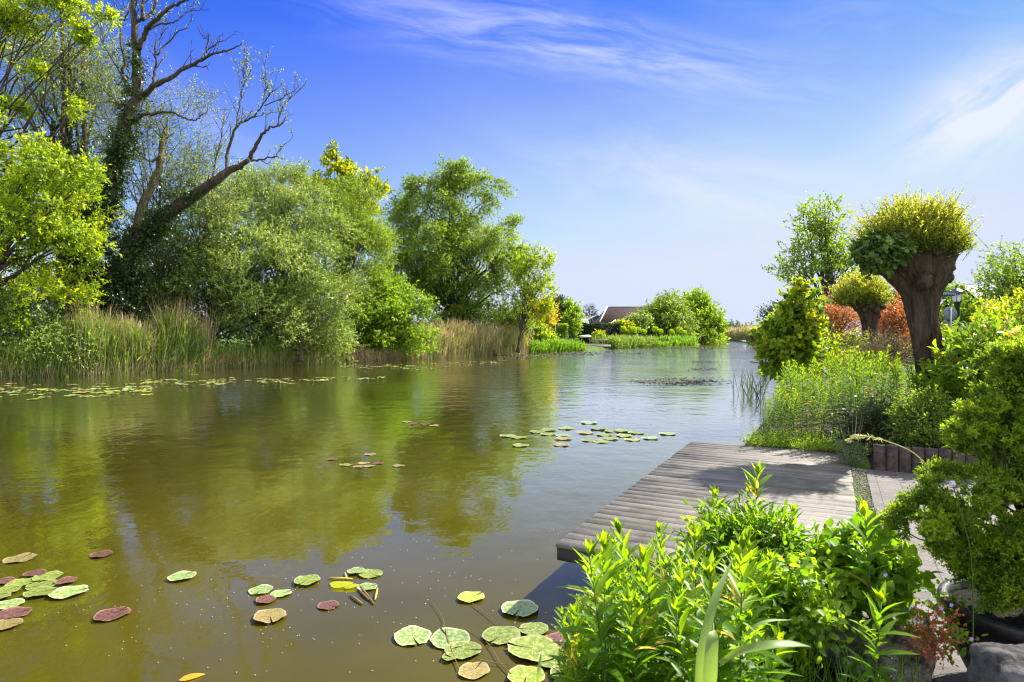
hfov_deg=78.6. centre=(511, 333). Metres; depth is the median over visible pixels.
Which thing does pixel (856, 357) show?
goldenrod plant
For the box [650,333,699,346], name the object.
reed bed
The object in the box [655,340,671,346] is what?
reed bed
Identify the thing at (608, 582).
leafy perennial
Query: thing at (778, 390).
goldenrod plant
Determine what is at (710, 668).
strap leaf
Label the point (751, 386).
iris blades
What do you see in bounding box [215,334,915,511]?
grass
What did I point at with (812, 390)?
goldenrod plant
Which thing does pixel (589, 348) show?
grass
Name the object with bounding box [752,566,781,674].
leafy perennial
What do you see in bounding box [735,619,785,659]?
strap leaf
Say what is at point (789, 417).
goldenrod plant
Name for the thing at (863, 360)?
goldenrod plant
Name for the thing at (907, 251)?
pollard willow
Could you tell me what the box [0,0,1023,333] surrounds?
sky
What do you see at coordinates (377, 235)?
willow bush
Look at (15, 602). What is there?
lily pad
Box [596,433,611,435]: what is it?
lily pad
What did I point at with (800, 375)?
goldenrod plant
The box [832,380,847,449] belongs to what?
goldenrod plant
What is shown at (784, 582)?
leafy perennial
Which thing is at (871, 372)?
goldenrod plant
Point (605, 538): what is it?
leafy perennial
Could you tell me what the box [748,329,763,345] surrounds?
copper bush
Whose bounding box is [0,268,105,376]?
bramble shrub
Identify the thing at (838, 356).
goldenrod plant
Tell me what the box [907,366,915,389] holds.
goldenrod plant
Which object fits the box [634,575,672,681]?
leafy perennial
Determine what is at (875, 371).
goldenrod plant
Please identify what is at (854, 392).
goldenrod plant
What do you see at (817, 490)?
deck
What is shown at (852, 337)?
spirea shrub
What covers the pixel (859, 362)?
goldenrod plant
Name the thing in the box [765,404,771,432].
goldenrod plant
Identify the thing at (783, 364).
goldenrod plant
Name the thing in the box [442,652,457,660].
lily pad
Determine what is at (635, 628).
leafy perennial
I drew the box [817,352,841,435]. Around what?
goldenrod plant
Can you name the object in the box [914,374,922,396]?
goldenrod plant
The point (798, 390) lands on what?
goldenrod plant
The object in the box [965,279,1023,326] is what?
garden shrub
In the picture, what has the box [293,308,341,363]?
dry reeds
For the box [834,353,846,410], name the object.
goldenrod plant
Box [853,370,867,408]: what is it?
goldenrod plant
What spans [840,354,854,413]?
goldenrod plant
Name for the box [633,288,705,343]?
weeping willow
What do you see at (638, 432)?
lily pad
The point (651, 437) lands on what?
lily pad
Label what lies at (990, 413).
dwarf conifer
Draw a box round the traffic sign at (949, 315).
[943,307,956,328]
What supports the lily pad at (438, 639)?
on the water
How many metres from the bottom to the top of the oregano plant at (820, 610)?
0.469 m
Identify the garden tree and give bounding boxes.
[551,293,570,333]
[962,234,1023,306]
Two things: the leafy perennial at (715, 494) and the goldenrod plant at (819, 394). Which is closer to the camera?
the leafy perennial at (715, 494)
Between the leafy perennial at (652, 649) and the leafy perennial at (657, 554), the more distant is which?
the leafy perennial at (657, 554)
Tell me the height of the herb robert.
0.312 m
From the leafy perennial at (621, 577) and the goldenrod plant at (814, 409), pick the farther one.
the goldenrod plant at (814, 409)
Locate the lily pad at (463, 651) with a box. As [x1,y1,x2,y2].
[445,641,481,658]
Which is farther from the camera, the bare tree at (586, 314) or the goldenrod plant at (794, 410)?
the bare tree at (586, 314)
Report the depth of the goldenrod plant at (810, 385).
12.52 m
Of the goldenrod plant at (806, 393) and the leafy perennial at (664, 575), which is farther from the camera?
the goldenrod plant at (806, 393)
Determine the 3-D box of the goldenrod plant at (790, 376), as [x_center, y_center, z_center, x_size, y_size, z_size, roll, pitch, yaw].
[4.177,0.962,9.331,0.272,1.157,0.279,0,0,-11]
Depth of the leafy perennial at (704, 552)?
2.96 m
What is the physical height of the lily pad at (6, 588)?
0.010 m
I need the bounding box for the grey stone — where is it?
[966,642,1023,681]
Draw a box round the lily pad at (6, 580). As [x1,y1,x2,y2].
[0,577,15,583]
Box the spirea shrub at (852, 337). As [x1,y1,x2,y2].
[812,300,874,385]
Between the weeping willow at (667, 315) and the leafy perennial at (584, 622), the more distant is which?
the weeping willow at (667, 315)
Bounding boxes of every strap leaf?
[536,650,541,681]
[695,555,734,681]
[703,630,718,681]
[719,640,810,666]
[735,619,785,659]
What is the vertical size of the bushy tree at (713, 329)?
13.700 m
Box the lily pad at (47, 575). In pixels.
[32,570,62,580]
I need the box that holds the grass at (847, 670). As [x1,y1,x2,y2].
[669,601,940,681]
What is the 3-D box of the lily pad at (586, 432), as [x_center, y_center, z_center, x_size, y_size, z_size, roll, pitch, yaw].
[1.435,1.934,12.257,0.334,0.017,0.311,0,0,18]
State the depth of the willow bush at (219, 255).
35.63 m
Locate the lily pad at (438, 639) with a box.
[430,627,469,648]
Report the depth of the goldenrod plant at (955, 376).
7.49 m
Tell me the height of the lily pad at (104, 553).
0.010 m
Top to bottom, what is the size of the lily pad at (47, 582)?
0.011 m
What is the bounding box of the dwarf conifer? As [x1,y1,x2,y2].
[876,333,1023,615]
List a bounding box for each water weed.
[494,346,733,357]
[629,359,727,387]
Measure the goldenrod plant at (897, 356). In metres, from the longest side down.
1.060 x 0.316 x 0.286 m
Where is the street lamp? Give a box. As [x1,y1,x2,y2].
[950,285,965,333]
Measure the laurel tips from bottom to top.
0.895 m
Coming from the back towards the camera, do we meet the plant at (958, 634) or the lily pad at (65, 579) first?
the lily pad at (65, 579)
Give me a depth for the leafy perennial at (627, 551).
2.50 m
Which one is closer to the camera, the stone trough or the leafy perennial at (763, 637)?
the leafy perennial at (763, 637)
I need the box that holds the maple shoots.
[762,277,829,366]
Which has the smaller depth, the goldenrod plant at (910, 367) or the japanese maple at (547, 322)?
the goldenrod plant at (910, 367)
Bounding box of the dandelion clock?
[949,480,973,643]
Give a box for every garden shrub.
[534,321,560,340]
[609,316,635,335]
[878,288,903,319]
[904,280,993,362]
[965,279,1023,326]
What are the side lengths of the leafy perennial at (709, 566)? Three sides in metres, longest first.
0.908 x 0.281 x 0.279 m
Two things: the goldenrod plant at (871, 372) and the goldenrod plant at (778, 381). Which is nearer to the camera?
the goldenrod plant at (871, 372)
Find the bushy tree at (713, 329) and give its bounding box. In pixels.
[681,286,730,343]
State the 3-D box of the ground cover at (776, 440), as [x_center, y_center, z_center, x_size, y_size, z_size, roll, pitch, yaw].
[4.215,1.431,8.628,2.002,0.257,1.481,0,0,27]
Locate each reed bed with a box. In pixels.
[0,319,87,378]
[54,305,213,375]
[200,332,292,369]
[266,315,357,364]
[410,316,532,358]
[528,336,586,353]
[591,332,658,348]
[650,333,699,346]
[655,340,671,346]
[725,323,760,340]
[726,323,763,339]
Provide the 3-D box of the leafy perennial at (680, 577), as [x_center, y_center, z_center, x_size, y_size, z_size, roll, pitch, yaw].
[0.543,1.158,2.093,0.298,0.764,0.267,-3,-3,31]
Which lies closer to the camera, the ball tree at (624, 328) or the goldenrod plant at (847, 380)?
the goldenrod plant at (847, 380)
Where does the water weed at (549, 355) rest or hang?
on the water
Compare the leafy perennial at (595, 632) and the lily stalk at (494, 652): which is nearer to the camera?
the leafy perennial at (595, 632)
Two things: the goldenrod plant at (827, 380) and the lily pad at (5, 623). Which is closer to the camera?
the lily pad at (5, 623)
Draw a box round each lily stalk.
[431,600,458,668]
[473,630,510,673]
[476,658,519,664]
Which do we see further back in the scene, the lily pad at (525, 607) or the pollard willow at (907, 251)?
the pollard willow at (907, 251)
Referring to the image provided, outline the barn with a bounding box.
[595,306,646,336]
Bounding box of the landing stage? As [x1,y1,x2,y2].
[585,339,610,348]
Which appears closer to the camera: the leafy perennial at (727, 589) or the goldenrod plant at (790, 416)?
the leafy perennial at (727, 589)
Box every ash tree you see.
[0,0,123,195]
[0,106,132,338]
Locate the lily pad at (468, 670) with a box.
[458,662,489,678]
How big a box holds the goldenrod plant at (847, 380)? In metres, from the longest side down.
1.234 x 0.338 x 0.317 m
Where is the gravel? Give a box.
[851,467,875,532]
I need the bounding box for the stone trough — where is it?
[811,606,937,681]
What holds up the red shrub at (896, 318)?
on the grass at (866, 464)
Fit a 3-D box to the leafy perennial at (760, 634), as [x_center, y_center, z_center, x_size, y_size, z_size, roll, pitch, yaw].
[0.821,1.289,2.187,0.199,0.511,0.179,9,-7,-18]
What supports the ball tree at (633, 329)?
on the grass at (589, 348)
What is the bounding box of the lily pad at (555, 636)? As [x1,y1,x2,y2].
[545,632,571,646]
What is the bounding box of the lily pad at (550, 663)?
[537,647,568,668]
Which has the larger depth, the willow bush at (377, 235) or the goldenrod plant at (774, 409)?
the willow bush at (377, 235)
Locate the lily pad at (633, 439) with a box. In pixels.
[624,438,639,440]
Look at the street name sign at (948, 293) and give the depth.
19.71 m
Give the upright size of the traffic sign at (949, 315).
2.472 m
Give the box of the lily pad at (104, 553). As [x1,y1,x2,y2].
[90,550,112,556]
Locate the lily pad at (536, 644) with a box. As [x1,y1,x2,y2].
[507,635,558,661]
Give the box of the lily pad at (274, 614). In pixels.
[253,608,286,622]
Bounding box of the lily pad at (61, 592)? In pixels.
[48,585,88,598]
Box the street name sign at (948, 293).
[942,292,959,295]
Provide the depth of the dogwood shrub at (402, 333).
45.74 m
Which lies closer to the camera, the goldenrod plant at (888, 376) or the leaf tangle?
the leaf tangle
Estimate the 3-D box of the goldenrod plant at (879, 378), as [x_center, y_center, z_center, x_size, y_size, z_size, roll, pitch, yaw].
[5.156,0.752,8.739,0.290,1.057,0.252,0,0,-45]
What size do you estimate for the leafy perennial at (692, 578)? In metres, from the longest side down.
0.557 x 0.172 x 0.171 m
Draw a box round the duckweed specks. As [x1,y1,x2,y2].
[14,524,537,670]
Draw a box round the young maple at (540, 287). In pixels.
[503,241,560,352]
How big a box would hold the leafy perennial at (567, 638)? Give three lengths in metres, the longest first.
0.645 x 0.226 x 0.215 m
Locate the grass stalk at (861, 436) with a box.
[844,433,941,489]
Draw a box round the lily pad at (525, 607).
[501,599,537,616]
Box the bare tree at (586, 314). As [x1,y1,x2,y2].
[579,303,598,318]
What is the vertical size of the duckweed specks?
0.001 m
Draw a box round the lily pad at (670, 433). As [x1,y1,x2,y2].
[659,432,674,434]
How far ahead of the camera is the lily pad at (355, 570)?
5.10 m
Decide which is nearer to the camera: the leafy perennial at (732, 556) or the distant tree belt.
the leafy perennial at (732, 556)
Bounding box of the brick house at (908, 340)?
[898,302,942,358]
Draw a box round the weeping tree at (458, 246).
[379,153,540,349]
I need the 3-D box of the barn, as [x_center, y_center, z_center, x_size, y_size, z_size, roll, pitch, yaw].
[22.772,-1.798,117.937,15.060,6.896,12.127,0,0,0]
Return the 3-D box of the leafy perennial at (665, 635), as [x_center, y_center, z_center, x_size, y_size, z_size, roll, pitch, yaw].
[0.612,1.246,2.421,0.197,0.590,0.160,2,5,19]
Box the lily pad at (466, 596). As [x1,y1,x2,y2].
[457,591,484,601]
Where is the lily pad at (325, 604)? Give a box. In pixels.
[317,600,338,609]
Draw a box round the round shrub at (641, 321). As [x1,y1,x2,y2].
[624,312,654,335]
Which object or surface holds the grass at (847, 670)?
on the ground flower bed at (822, 676)
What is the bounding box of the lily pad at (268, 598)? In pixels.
[256,595,275,602]
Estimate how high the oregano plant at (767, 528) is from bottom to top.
0.547 m
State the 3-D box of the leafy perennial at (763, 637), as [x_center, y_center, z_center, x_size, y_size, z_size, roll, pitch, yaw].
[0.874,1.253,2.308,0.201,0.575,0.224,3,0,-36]
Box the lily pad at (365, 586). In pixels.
[357,583,376,590]
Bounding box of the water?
[0,341,792,681]
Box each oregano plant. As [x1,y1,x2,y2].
[667,487,828,594]
[725,519,867,675]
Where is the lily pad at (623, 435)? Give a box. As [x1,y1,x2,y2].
[617,434,631,436]
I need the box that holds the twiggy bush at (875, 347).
[836,321,914,398]
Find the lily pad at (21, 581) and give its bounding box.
[5,577,35,587]
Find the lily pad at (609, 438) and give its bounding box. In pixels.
[603,436,618,439]
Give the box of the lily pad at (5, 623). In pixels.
[0,618,22,629]
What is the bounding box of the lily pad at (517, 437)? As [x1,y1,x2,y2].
[512,436,526,438]
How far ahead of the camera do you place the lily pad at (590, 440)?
11.38 m
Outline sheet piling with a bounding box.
[559,398,783,675]
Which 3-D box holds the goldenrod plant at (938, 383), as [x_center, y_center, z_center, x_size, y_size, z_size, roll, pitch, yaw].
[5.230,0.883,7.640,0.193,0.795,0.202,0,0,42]
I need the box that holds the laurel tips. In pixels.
[931,314,1020,368]
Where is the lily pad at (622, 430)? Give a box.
[615,429,629,431]
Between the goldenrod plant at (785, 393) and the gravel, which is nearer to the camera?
the gravel
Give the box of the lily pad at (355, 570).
[347,567,364,572]
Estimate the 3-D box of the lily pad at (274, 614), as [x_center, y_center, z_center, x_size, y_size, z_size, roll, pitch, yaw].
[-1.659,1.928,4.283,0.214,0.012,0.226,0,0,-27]
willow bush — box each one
[104,167,335,350]
[215,154,382,320]
[238,286,367,363]
[293,165,402,341]
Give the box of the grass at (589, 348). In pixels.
[0,337,701,377]
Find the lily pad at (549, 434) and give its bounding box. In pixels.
[540,432,555,435]
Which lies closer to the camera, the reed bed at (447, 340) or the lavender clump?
the lavender clump
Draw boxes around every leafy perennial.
[546,606,575,681]
[549,604,590,681]
[554,641,564,681]
[554,647,565,677]
[555,619,598,680]
[555,659,566,678]
[556,537,654,681]
[561,633,599,681]
[564,594,608,680]
[564,601,610,681]
[566,528,645,681]
[575,594,584,619]
[578,544,598,615]
[581,543,634,681]
[583,547,619,678]
[584,576,621,679]
[592,577,626,650]
[602,600,627,669]
[603,585,660,681]
[606,517,692,681]
[609,533,625,667]
[609,546,652,681]
[609,555,666,666]
[609,557,630,662]
[610,581,669,681]
[613,593,674,681]
[613,644,635,681]
[614,541,694,681]
[614,545,639,636]
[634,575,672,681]
[640,631,668,663]
[641,521,689,655]
[643,566,705,681]
[650,537,671,614]
[650,547,673,616]
[652,557,676,669]
[654,596,700,681]
[656,585,689,681]
[657,607,696,681]
[658,539,703,679]
[663,521,723,678]
[664,556,698,650]
[674,550,752,681]
[677,623,698,681]
[688,574,702,663]
[689,525,800,681]
[690,485,730,604]
[690,572,726,672]
[693,557,745,667]
[694,550,719,614]
[711,621,748,681]
[712,543,772,681]
[717,543,755,618]
[719,547,777,681]
[723,609,774,681]
[739,539,776,676]
[741,459,775,526]
[741,624,797,681]
[742,592,773,678]
[745,628,765,681]
[752,547,785,677]
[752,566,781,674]
[764,572,802,681]
[766,585,812,681]
[781,503,815,555]
[836,494,918,681]
[836,520,846,560]
[842,580,919,681]
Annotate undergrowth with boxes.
[0,251,530,359]
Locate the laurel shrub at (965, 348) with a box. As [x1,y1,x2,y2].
[907,303,1023,415]
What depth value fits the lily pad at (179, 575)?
5.00 m
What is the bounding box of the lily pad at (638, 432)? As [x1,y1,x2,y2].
[628,431,642,433]
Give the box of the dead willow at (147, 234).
[44,0,306,327]
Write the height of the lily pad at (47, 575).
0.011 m
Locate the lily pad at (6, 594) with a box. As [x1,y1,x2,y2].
[0,592,10,598]
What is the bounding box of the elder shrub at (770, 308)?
[751,299,784,325]
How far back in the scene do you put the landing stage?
79.00 m
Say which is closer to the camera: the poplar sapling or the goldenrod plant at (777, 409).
the goldenrod plant at (777, 409)
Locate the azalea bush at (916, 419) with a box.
[880,382,959,448]
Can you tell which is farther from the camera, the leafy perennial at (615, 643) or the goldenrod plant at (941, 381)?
the goldenrod plant at (941, 381)
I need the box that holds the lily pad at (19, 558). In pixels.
[2,552,37,562]
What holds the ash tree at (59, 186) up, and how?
on the grass at (589, 348)
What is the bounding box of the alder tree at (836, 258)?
[761,191,859,332]
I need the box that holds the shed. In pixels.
[525,327,536,339]
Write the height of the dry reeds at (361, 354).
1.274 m
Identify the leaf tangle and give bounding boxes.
[329,572,377,603]
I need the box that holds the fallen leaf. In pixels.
[179,673,204,680]
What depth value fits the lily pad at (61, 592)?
4.69 m
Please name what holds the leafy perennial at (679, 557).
on the ground flower bed at (822, 676)
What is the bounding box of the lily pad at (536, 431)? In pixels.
[530,430,544,432]
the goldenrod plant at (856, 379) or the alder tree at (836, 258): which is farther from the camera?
the alder tree at (836, 258)
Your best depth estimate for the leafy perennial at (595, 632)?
1.95 m
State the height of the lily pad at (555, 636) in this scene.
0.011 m
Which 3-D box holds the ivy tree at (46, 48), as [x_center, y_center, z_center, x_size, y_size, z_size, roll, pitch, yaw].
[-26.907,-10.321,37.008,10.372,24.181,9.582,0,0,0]
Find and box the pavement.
[866,469,1015,681]
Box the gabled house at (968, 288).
[939,285,1015,311]
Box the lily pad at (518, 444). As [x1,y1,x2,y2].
[514,443,528,446]
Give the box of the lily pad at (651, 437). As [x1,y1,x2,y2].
[641,436,657,438]
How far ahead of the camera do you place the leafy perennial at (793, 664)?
2.61 m
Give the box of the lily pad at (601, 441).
[593,439,608,442]
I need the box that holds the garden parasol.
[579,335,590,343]
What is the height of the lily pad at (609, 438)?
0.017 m
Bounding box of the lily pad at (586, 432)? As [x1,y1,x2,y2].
[577,431,592,433]
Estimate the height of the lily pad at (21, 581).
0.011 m
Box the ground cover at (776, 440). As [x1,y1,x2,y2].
[737,422,885,454]
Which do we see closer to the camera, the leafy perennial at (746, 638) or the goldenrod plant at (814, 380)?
the leafy perennial at (746, 638)
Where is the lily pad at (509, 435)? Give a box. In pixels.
[500,434,515,436]
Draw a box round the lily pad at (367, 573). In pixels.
[359,569,382,577]
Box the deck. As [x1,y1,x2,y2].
[556,441,855,572]
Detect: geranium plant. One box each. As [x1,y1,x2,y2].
[793,510,945,641]
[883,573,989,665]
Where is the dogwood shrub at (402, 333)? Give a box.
[332,262,443,360]
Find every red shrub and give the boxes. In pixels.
[815,284,883,384]
[853,286,945,366]
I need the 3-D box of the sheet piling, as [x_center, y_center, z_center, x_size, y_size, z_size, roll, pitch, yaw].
[2.401,2.058,7.075,0.075,0.984,20.406,0,0,27]
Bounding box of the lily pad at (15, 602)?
[0,598,24,608]
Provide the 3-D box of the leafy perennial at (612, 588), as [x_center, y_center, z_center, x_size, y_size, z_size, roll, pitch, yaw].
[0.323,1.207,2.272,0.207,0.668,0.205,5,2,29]
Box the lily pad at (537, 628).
[519,622,547,634]
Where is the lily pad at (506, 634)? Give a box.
[482,626,520,644]
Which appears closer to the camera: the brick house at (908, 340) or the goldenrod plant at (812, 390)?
the goldenrod plant at (812, 390)
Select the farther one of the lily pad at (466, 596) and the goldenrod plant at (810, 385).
the goldenrod plant at (810, 385)
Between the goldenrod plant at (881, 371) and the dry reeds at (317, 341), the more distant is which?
the dry reeds at (317, 341)
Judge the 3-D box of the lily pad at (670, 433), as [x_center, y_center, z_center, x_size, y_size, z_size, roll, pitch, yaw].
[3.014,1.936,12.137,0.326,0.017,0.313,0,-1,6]
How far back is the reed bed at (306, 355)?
40.57 m
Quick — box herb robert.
[897,597,978,671]
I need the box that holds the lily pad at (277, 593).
[270,589,291,596]
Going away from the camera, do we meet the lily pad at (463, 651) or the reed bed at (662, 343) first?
the lily pad at (463, 651)
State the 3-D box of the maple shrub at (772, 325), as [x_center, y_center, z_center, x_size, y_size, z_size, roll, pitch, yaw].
[5.954,0.270,13.527,1.818,2.930,1.859,0,0,0]
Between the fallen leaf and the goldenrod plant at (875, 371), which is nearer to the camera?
the fallen leaf
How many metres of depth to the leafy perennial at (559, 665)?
2.71 m
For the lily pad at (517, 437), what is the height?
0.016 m
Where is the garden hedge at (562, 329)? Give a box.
[545,323,568,339]
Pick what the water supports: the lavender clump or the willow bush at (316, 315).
the willow bush at (316, 315)
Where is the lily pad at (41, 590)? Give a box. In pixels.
[23,586,57,596]
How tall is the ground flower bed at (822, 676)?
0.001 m
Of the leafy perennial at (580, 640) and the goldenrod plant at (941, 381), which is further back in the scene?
the goldenrod plant at (941, 381)
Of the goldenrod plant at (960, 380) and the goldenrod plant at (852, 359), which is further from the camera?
the goldenrod plant at (852, 359)
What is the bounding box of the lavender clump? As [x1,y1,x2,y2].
[831,411,872,467]
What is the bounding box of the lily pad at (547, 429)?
[541,428,556,430]
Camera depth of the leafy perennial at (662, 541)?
2.71 m
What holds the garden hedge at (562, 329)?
on the grass at (589, 348)
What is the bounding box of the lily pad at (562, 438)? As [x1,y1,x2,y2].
[556,437,571,439]
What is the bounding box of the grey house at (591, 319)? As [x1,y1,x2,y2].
[587,315,598,322]
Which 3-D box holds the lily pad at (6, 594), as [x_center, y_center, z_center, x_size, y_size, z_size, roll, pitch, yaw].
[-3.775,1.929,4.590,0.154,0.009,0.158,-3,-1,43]
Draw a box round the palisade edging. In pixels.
[873,444,1010,478]
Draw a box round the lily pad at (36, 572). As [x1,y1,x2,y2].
[23,569,46,575]
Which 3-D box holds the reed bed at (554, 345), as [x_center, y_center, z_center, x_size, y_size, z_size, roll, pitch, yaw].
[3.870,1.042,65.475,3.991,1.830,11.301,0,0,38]
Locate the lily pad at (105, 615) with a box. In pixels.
[93,606,130,620]
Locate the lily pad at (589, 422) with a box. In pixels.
[581,421,596,423]
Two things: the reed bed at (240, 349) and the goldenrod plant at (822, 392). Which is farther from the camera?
the reed bed at (240, 349)
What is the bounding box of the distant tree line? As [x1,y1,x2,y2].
[725,318,759,327]
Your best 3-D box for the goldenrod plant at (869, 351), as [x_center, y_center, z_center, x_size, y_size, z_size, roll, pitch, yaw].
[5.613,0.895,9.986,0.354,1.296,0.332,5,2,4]
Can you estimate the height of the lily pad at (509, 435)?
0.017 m
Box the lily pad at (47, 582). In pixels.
[25,579,55,589]
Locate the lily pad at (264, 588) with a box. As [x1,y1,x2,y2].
[248,584,272,593]
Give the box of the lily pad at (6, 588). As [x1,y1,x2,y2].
[0,584,21,593]
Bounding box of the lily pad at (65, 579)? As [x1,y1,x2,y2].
[54,576,76,583]
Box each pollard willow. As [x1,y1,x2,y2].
[825,264,900,377]
[833,182,982,419]
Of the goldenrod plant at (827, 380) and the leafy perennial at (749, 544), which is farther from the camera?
the goldenrod plant at (827, 380)
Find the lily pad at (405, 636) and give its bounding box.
[394,625,431,645]
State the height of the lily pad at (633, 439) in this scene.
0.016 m
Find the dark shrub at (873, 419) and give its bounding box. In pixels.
[819,390,907,454]
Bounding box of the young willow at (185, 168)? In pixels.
[51,17,270,314]
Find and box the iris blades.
[729,369,768,401]
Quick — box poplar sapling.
[560,297,586,339]
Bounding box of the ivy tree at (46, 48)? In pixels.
[0,0,147,311]
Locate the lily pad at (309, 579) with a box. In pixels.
[294,574,320,584]
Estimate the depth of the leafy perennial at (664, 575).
2.52 m
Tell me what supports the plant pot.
on the pavement
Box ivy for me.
[29,54,103,324]
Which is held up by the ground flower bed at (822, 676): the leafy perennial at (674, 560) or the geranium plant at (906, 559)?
the leafy perennial at (674, 560)
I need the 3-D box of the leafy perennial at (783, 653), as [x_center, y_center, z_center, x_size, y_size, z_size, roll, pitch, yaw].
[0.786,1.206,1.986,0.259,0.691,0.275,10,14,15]
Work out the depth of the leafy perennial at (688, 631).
2.09 m
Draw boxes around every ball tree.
[621,326,626,333]
[629,326,636,332]
[651,326,658,331]
[675,326,681,332]
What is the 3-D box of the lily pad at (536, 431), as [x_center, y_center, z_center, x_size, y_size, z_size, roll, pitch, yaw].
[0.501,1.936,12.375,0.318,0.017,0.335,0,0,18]
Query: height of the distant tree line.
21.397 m
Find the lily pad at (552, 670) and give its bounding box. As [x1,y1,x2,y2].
[550,665,562,675]
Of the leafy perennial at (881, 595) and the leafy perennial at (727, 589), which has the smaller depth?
the leafy perennial at (881, 595)
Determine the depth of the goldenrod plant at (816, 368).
12.73 m
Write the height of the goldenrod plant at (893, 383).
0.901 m
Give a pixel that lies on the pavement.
(886, 487)
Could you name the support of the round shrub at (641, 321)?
on the grass at (589, 348)
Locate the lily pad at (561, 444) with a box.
[554,443,569,445]
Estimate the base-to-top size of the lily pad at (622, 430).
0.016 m
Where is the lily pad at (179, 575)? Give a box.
[167,571,196,580]
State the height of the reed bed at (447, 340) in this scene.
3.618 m
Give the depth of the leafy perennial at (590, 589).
2.81 m
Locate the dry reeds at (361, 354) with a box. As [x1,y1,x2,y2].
[0,344,425,378]
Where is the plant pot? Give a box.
[937,577,1023,667]
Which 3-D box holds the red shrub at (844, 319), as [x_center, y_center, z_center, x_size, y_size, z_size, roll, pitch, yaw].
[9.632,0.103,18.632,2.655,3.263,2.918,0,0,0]
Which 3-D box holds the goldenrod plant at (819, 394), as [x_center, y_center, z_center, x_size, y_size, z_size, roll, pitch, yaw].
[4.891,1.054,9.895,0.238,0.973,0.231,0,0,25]
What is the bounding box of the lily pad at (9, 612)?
[0,606,32,619]
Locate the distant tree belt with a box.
[43,308,502,338]
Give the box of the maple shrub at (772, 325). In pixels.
[744,277,835,405]
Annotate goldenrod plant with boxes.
[764,393,772,434]
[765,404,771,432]
[770,394,777,433]
[771,386,784,434]
[771,389,779,429]
[773,362,788,427]
[774,386,788,441]
[775,372,784,407]
[775,380,786,436]
[780,391,788,436]
[781,368,791,419]
[783,360,798,435]
[783,394,793,440]
[784,398,795,446]
[785,361,794,419]
[787,359,797,413]
[788,365,805,430]
[788,398,798,440]
[789,371,803,423]
[790,387,799,435]
[793,383,807,440]
[795,369,810,436]
[796,367,812,432]
[797,368,807,413]
[803,366,811,417]
[805,368,822,423]
[805,369,820,441]
[805,396,820,449]
[806,364,811,409]
[807,361,818,413]
[813,362,819,403]
[813,381,832,437]
[814,370,826,426]
[815,377,828,445]
[815,392,830,446]
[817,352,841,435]
[820,354,846,432]
[820,356,833,418]
[820,357,831,404]
[827,349,843,411]
[827,361,844,432]
[829,350,845,419]
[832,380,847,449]
[833,358,848,431]
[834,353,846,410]
[838,353,854,419]
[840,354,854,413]
[842,361,861,428]
[845,362,859,405]
[848,350,862,409]
[848,350,867,416]
[848,367,864,436]
[848,372,859,415]
[852,346,861,395]
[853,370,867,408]
[859,352,871,406]
[860,350,876,406]
[860,360,883,405]
[862,360,872,401]
[870,350,879,398]
[871,354,878,402]
[872,350,889,406]
[872,351,889,443]
[873,351,889,405]
[877,358,888,411]
[878,344,891,400]
[878,354,891,401]
[879,351,902,406]
[883,362,891,401]
[885,363,898,410]
[885,377,894,418]
[888,367,900,400]
[889,360,904,401]
[895,359,902,404]
[898,369,904,395]
[903,364,916,403]
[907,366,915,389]
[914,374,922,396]
[930,385,940,411]
[931,367,951,407]
[932,358,956,417]
[934,375,943,392]
[951,368,965,419]
[954,380,967,420]
[955,366,968,418]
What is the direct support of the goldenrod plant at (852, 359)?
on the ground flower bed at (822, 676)
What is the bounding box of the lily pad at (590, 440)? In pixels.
[581,438,595,441]
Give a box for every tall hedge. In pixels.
[535,322,575,341]
[575,321,620,343]
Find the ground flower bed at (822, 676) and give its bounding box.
[594,392,866,681]
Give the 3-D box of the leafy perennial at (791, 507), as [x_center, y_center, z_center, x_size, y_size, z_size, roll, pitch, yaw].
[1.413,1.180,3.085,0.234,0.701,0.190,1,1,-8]
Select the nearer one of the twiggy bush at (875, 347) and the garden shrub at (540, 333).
the twiggy bush at (875, 347)
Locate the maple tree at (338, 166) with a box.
[295,139,395,295]
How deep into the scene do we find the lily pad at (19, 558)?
5.40 m
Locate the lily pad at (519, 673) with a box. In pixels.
[507,665,544,681]
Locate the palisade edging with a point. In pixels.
(891, 457)
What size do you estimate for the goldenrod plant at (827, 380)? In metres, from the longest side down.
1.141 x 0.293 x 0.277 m
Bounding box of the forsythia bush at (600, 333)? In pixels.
[590,329,606,338]
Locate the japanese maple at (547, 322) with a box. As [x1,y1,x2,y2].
[526,296,562,330]
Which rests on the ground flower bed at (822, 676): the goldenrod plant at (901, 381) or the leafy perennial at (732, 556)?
the leafy perennial at (732, 556)
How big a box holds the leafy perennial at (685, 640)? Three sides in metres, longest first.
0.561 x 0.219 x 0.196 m

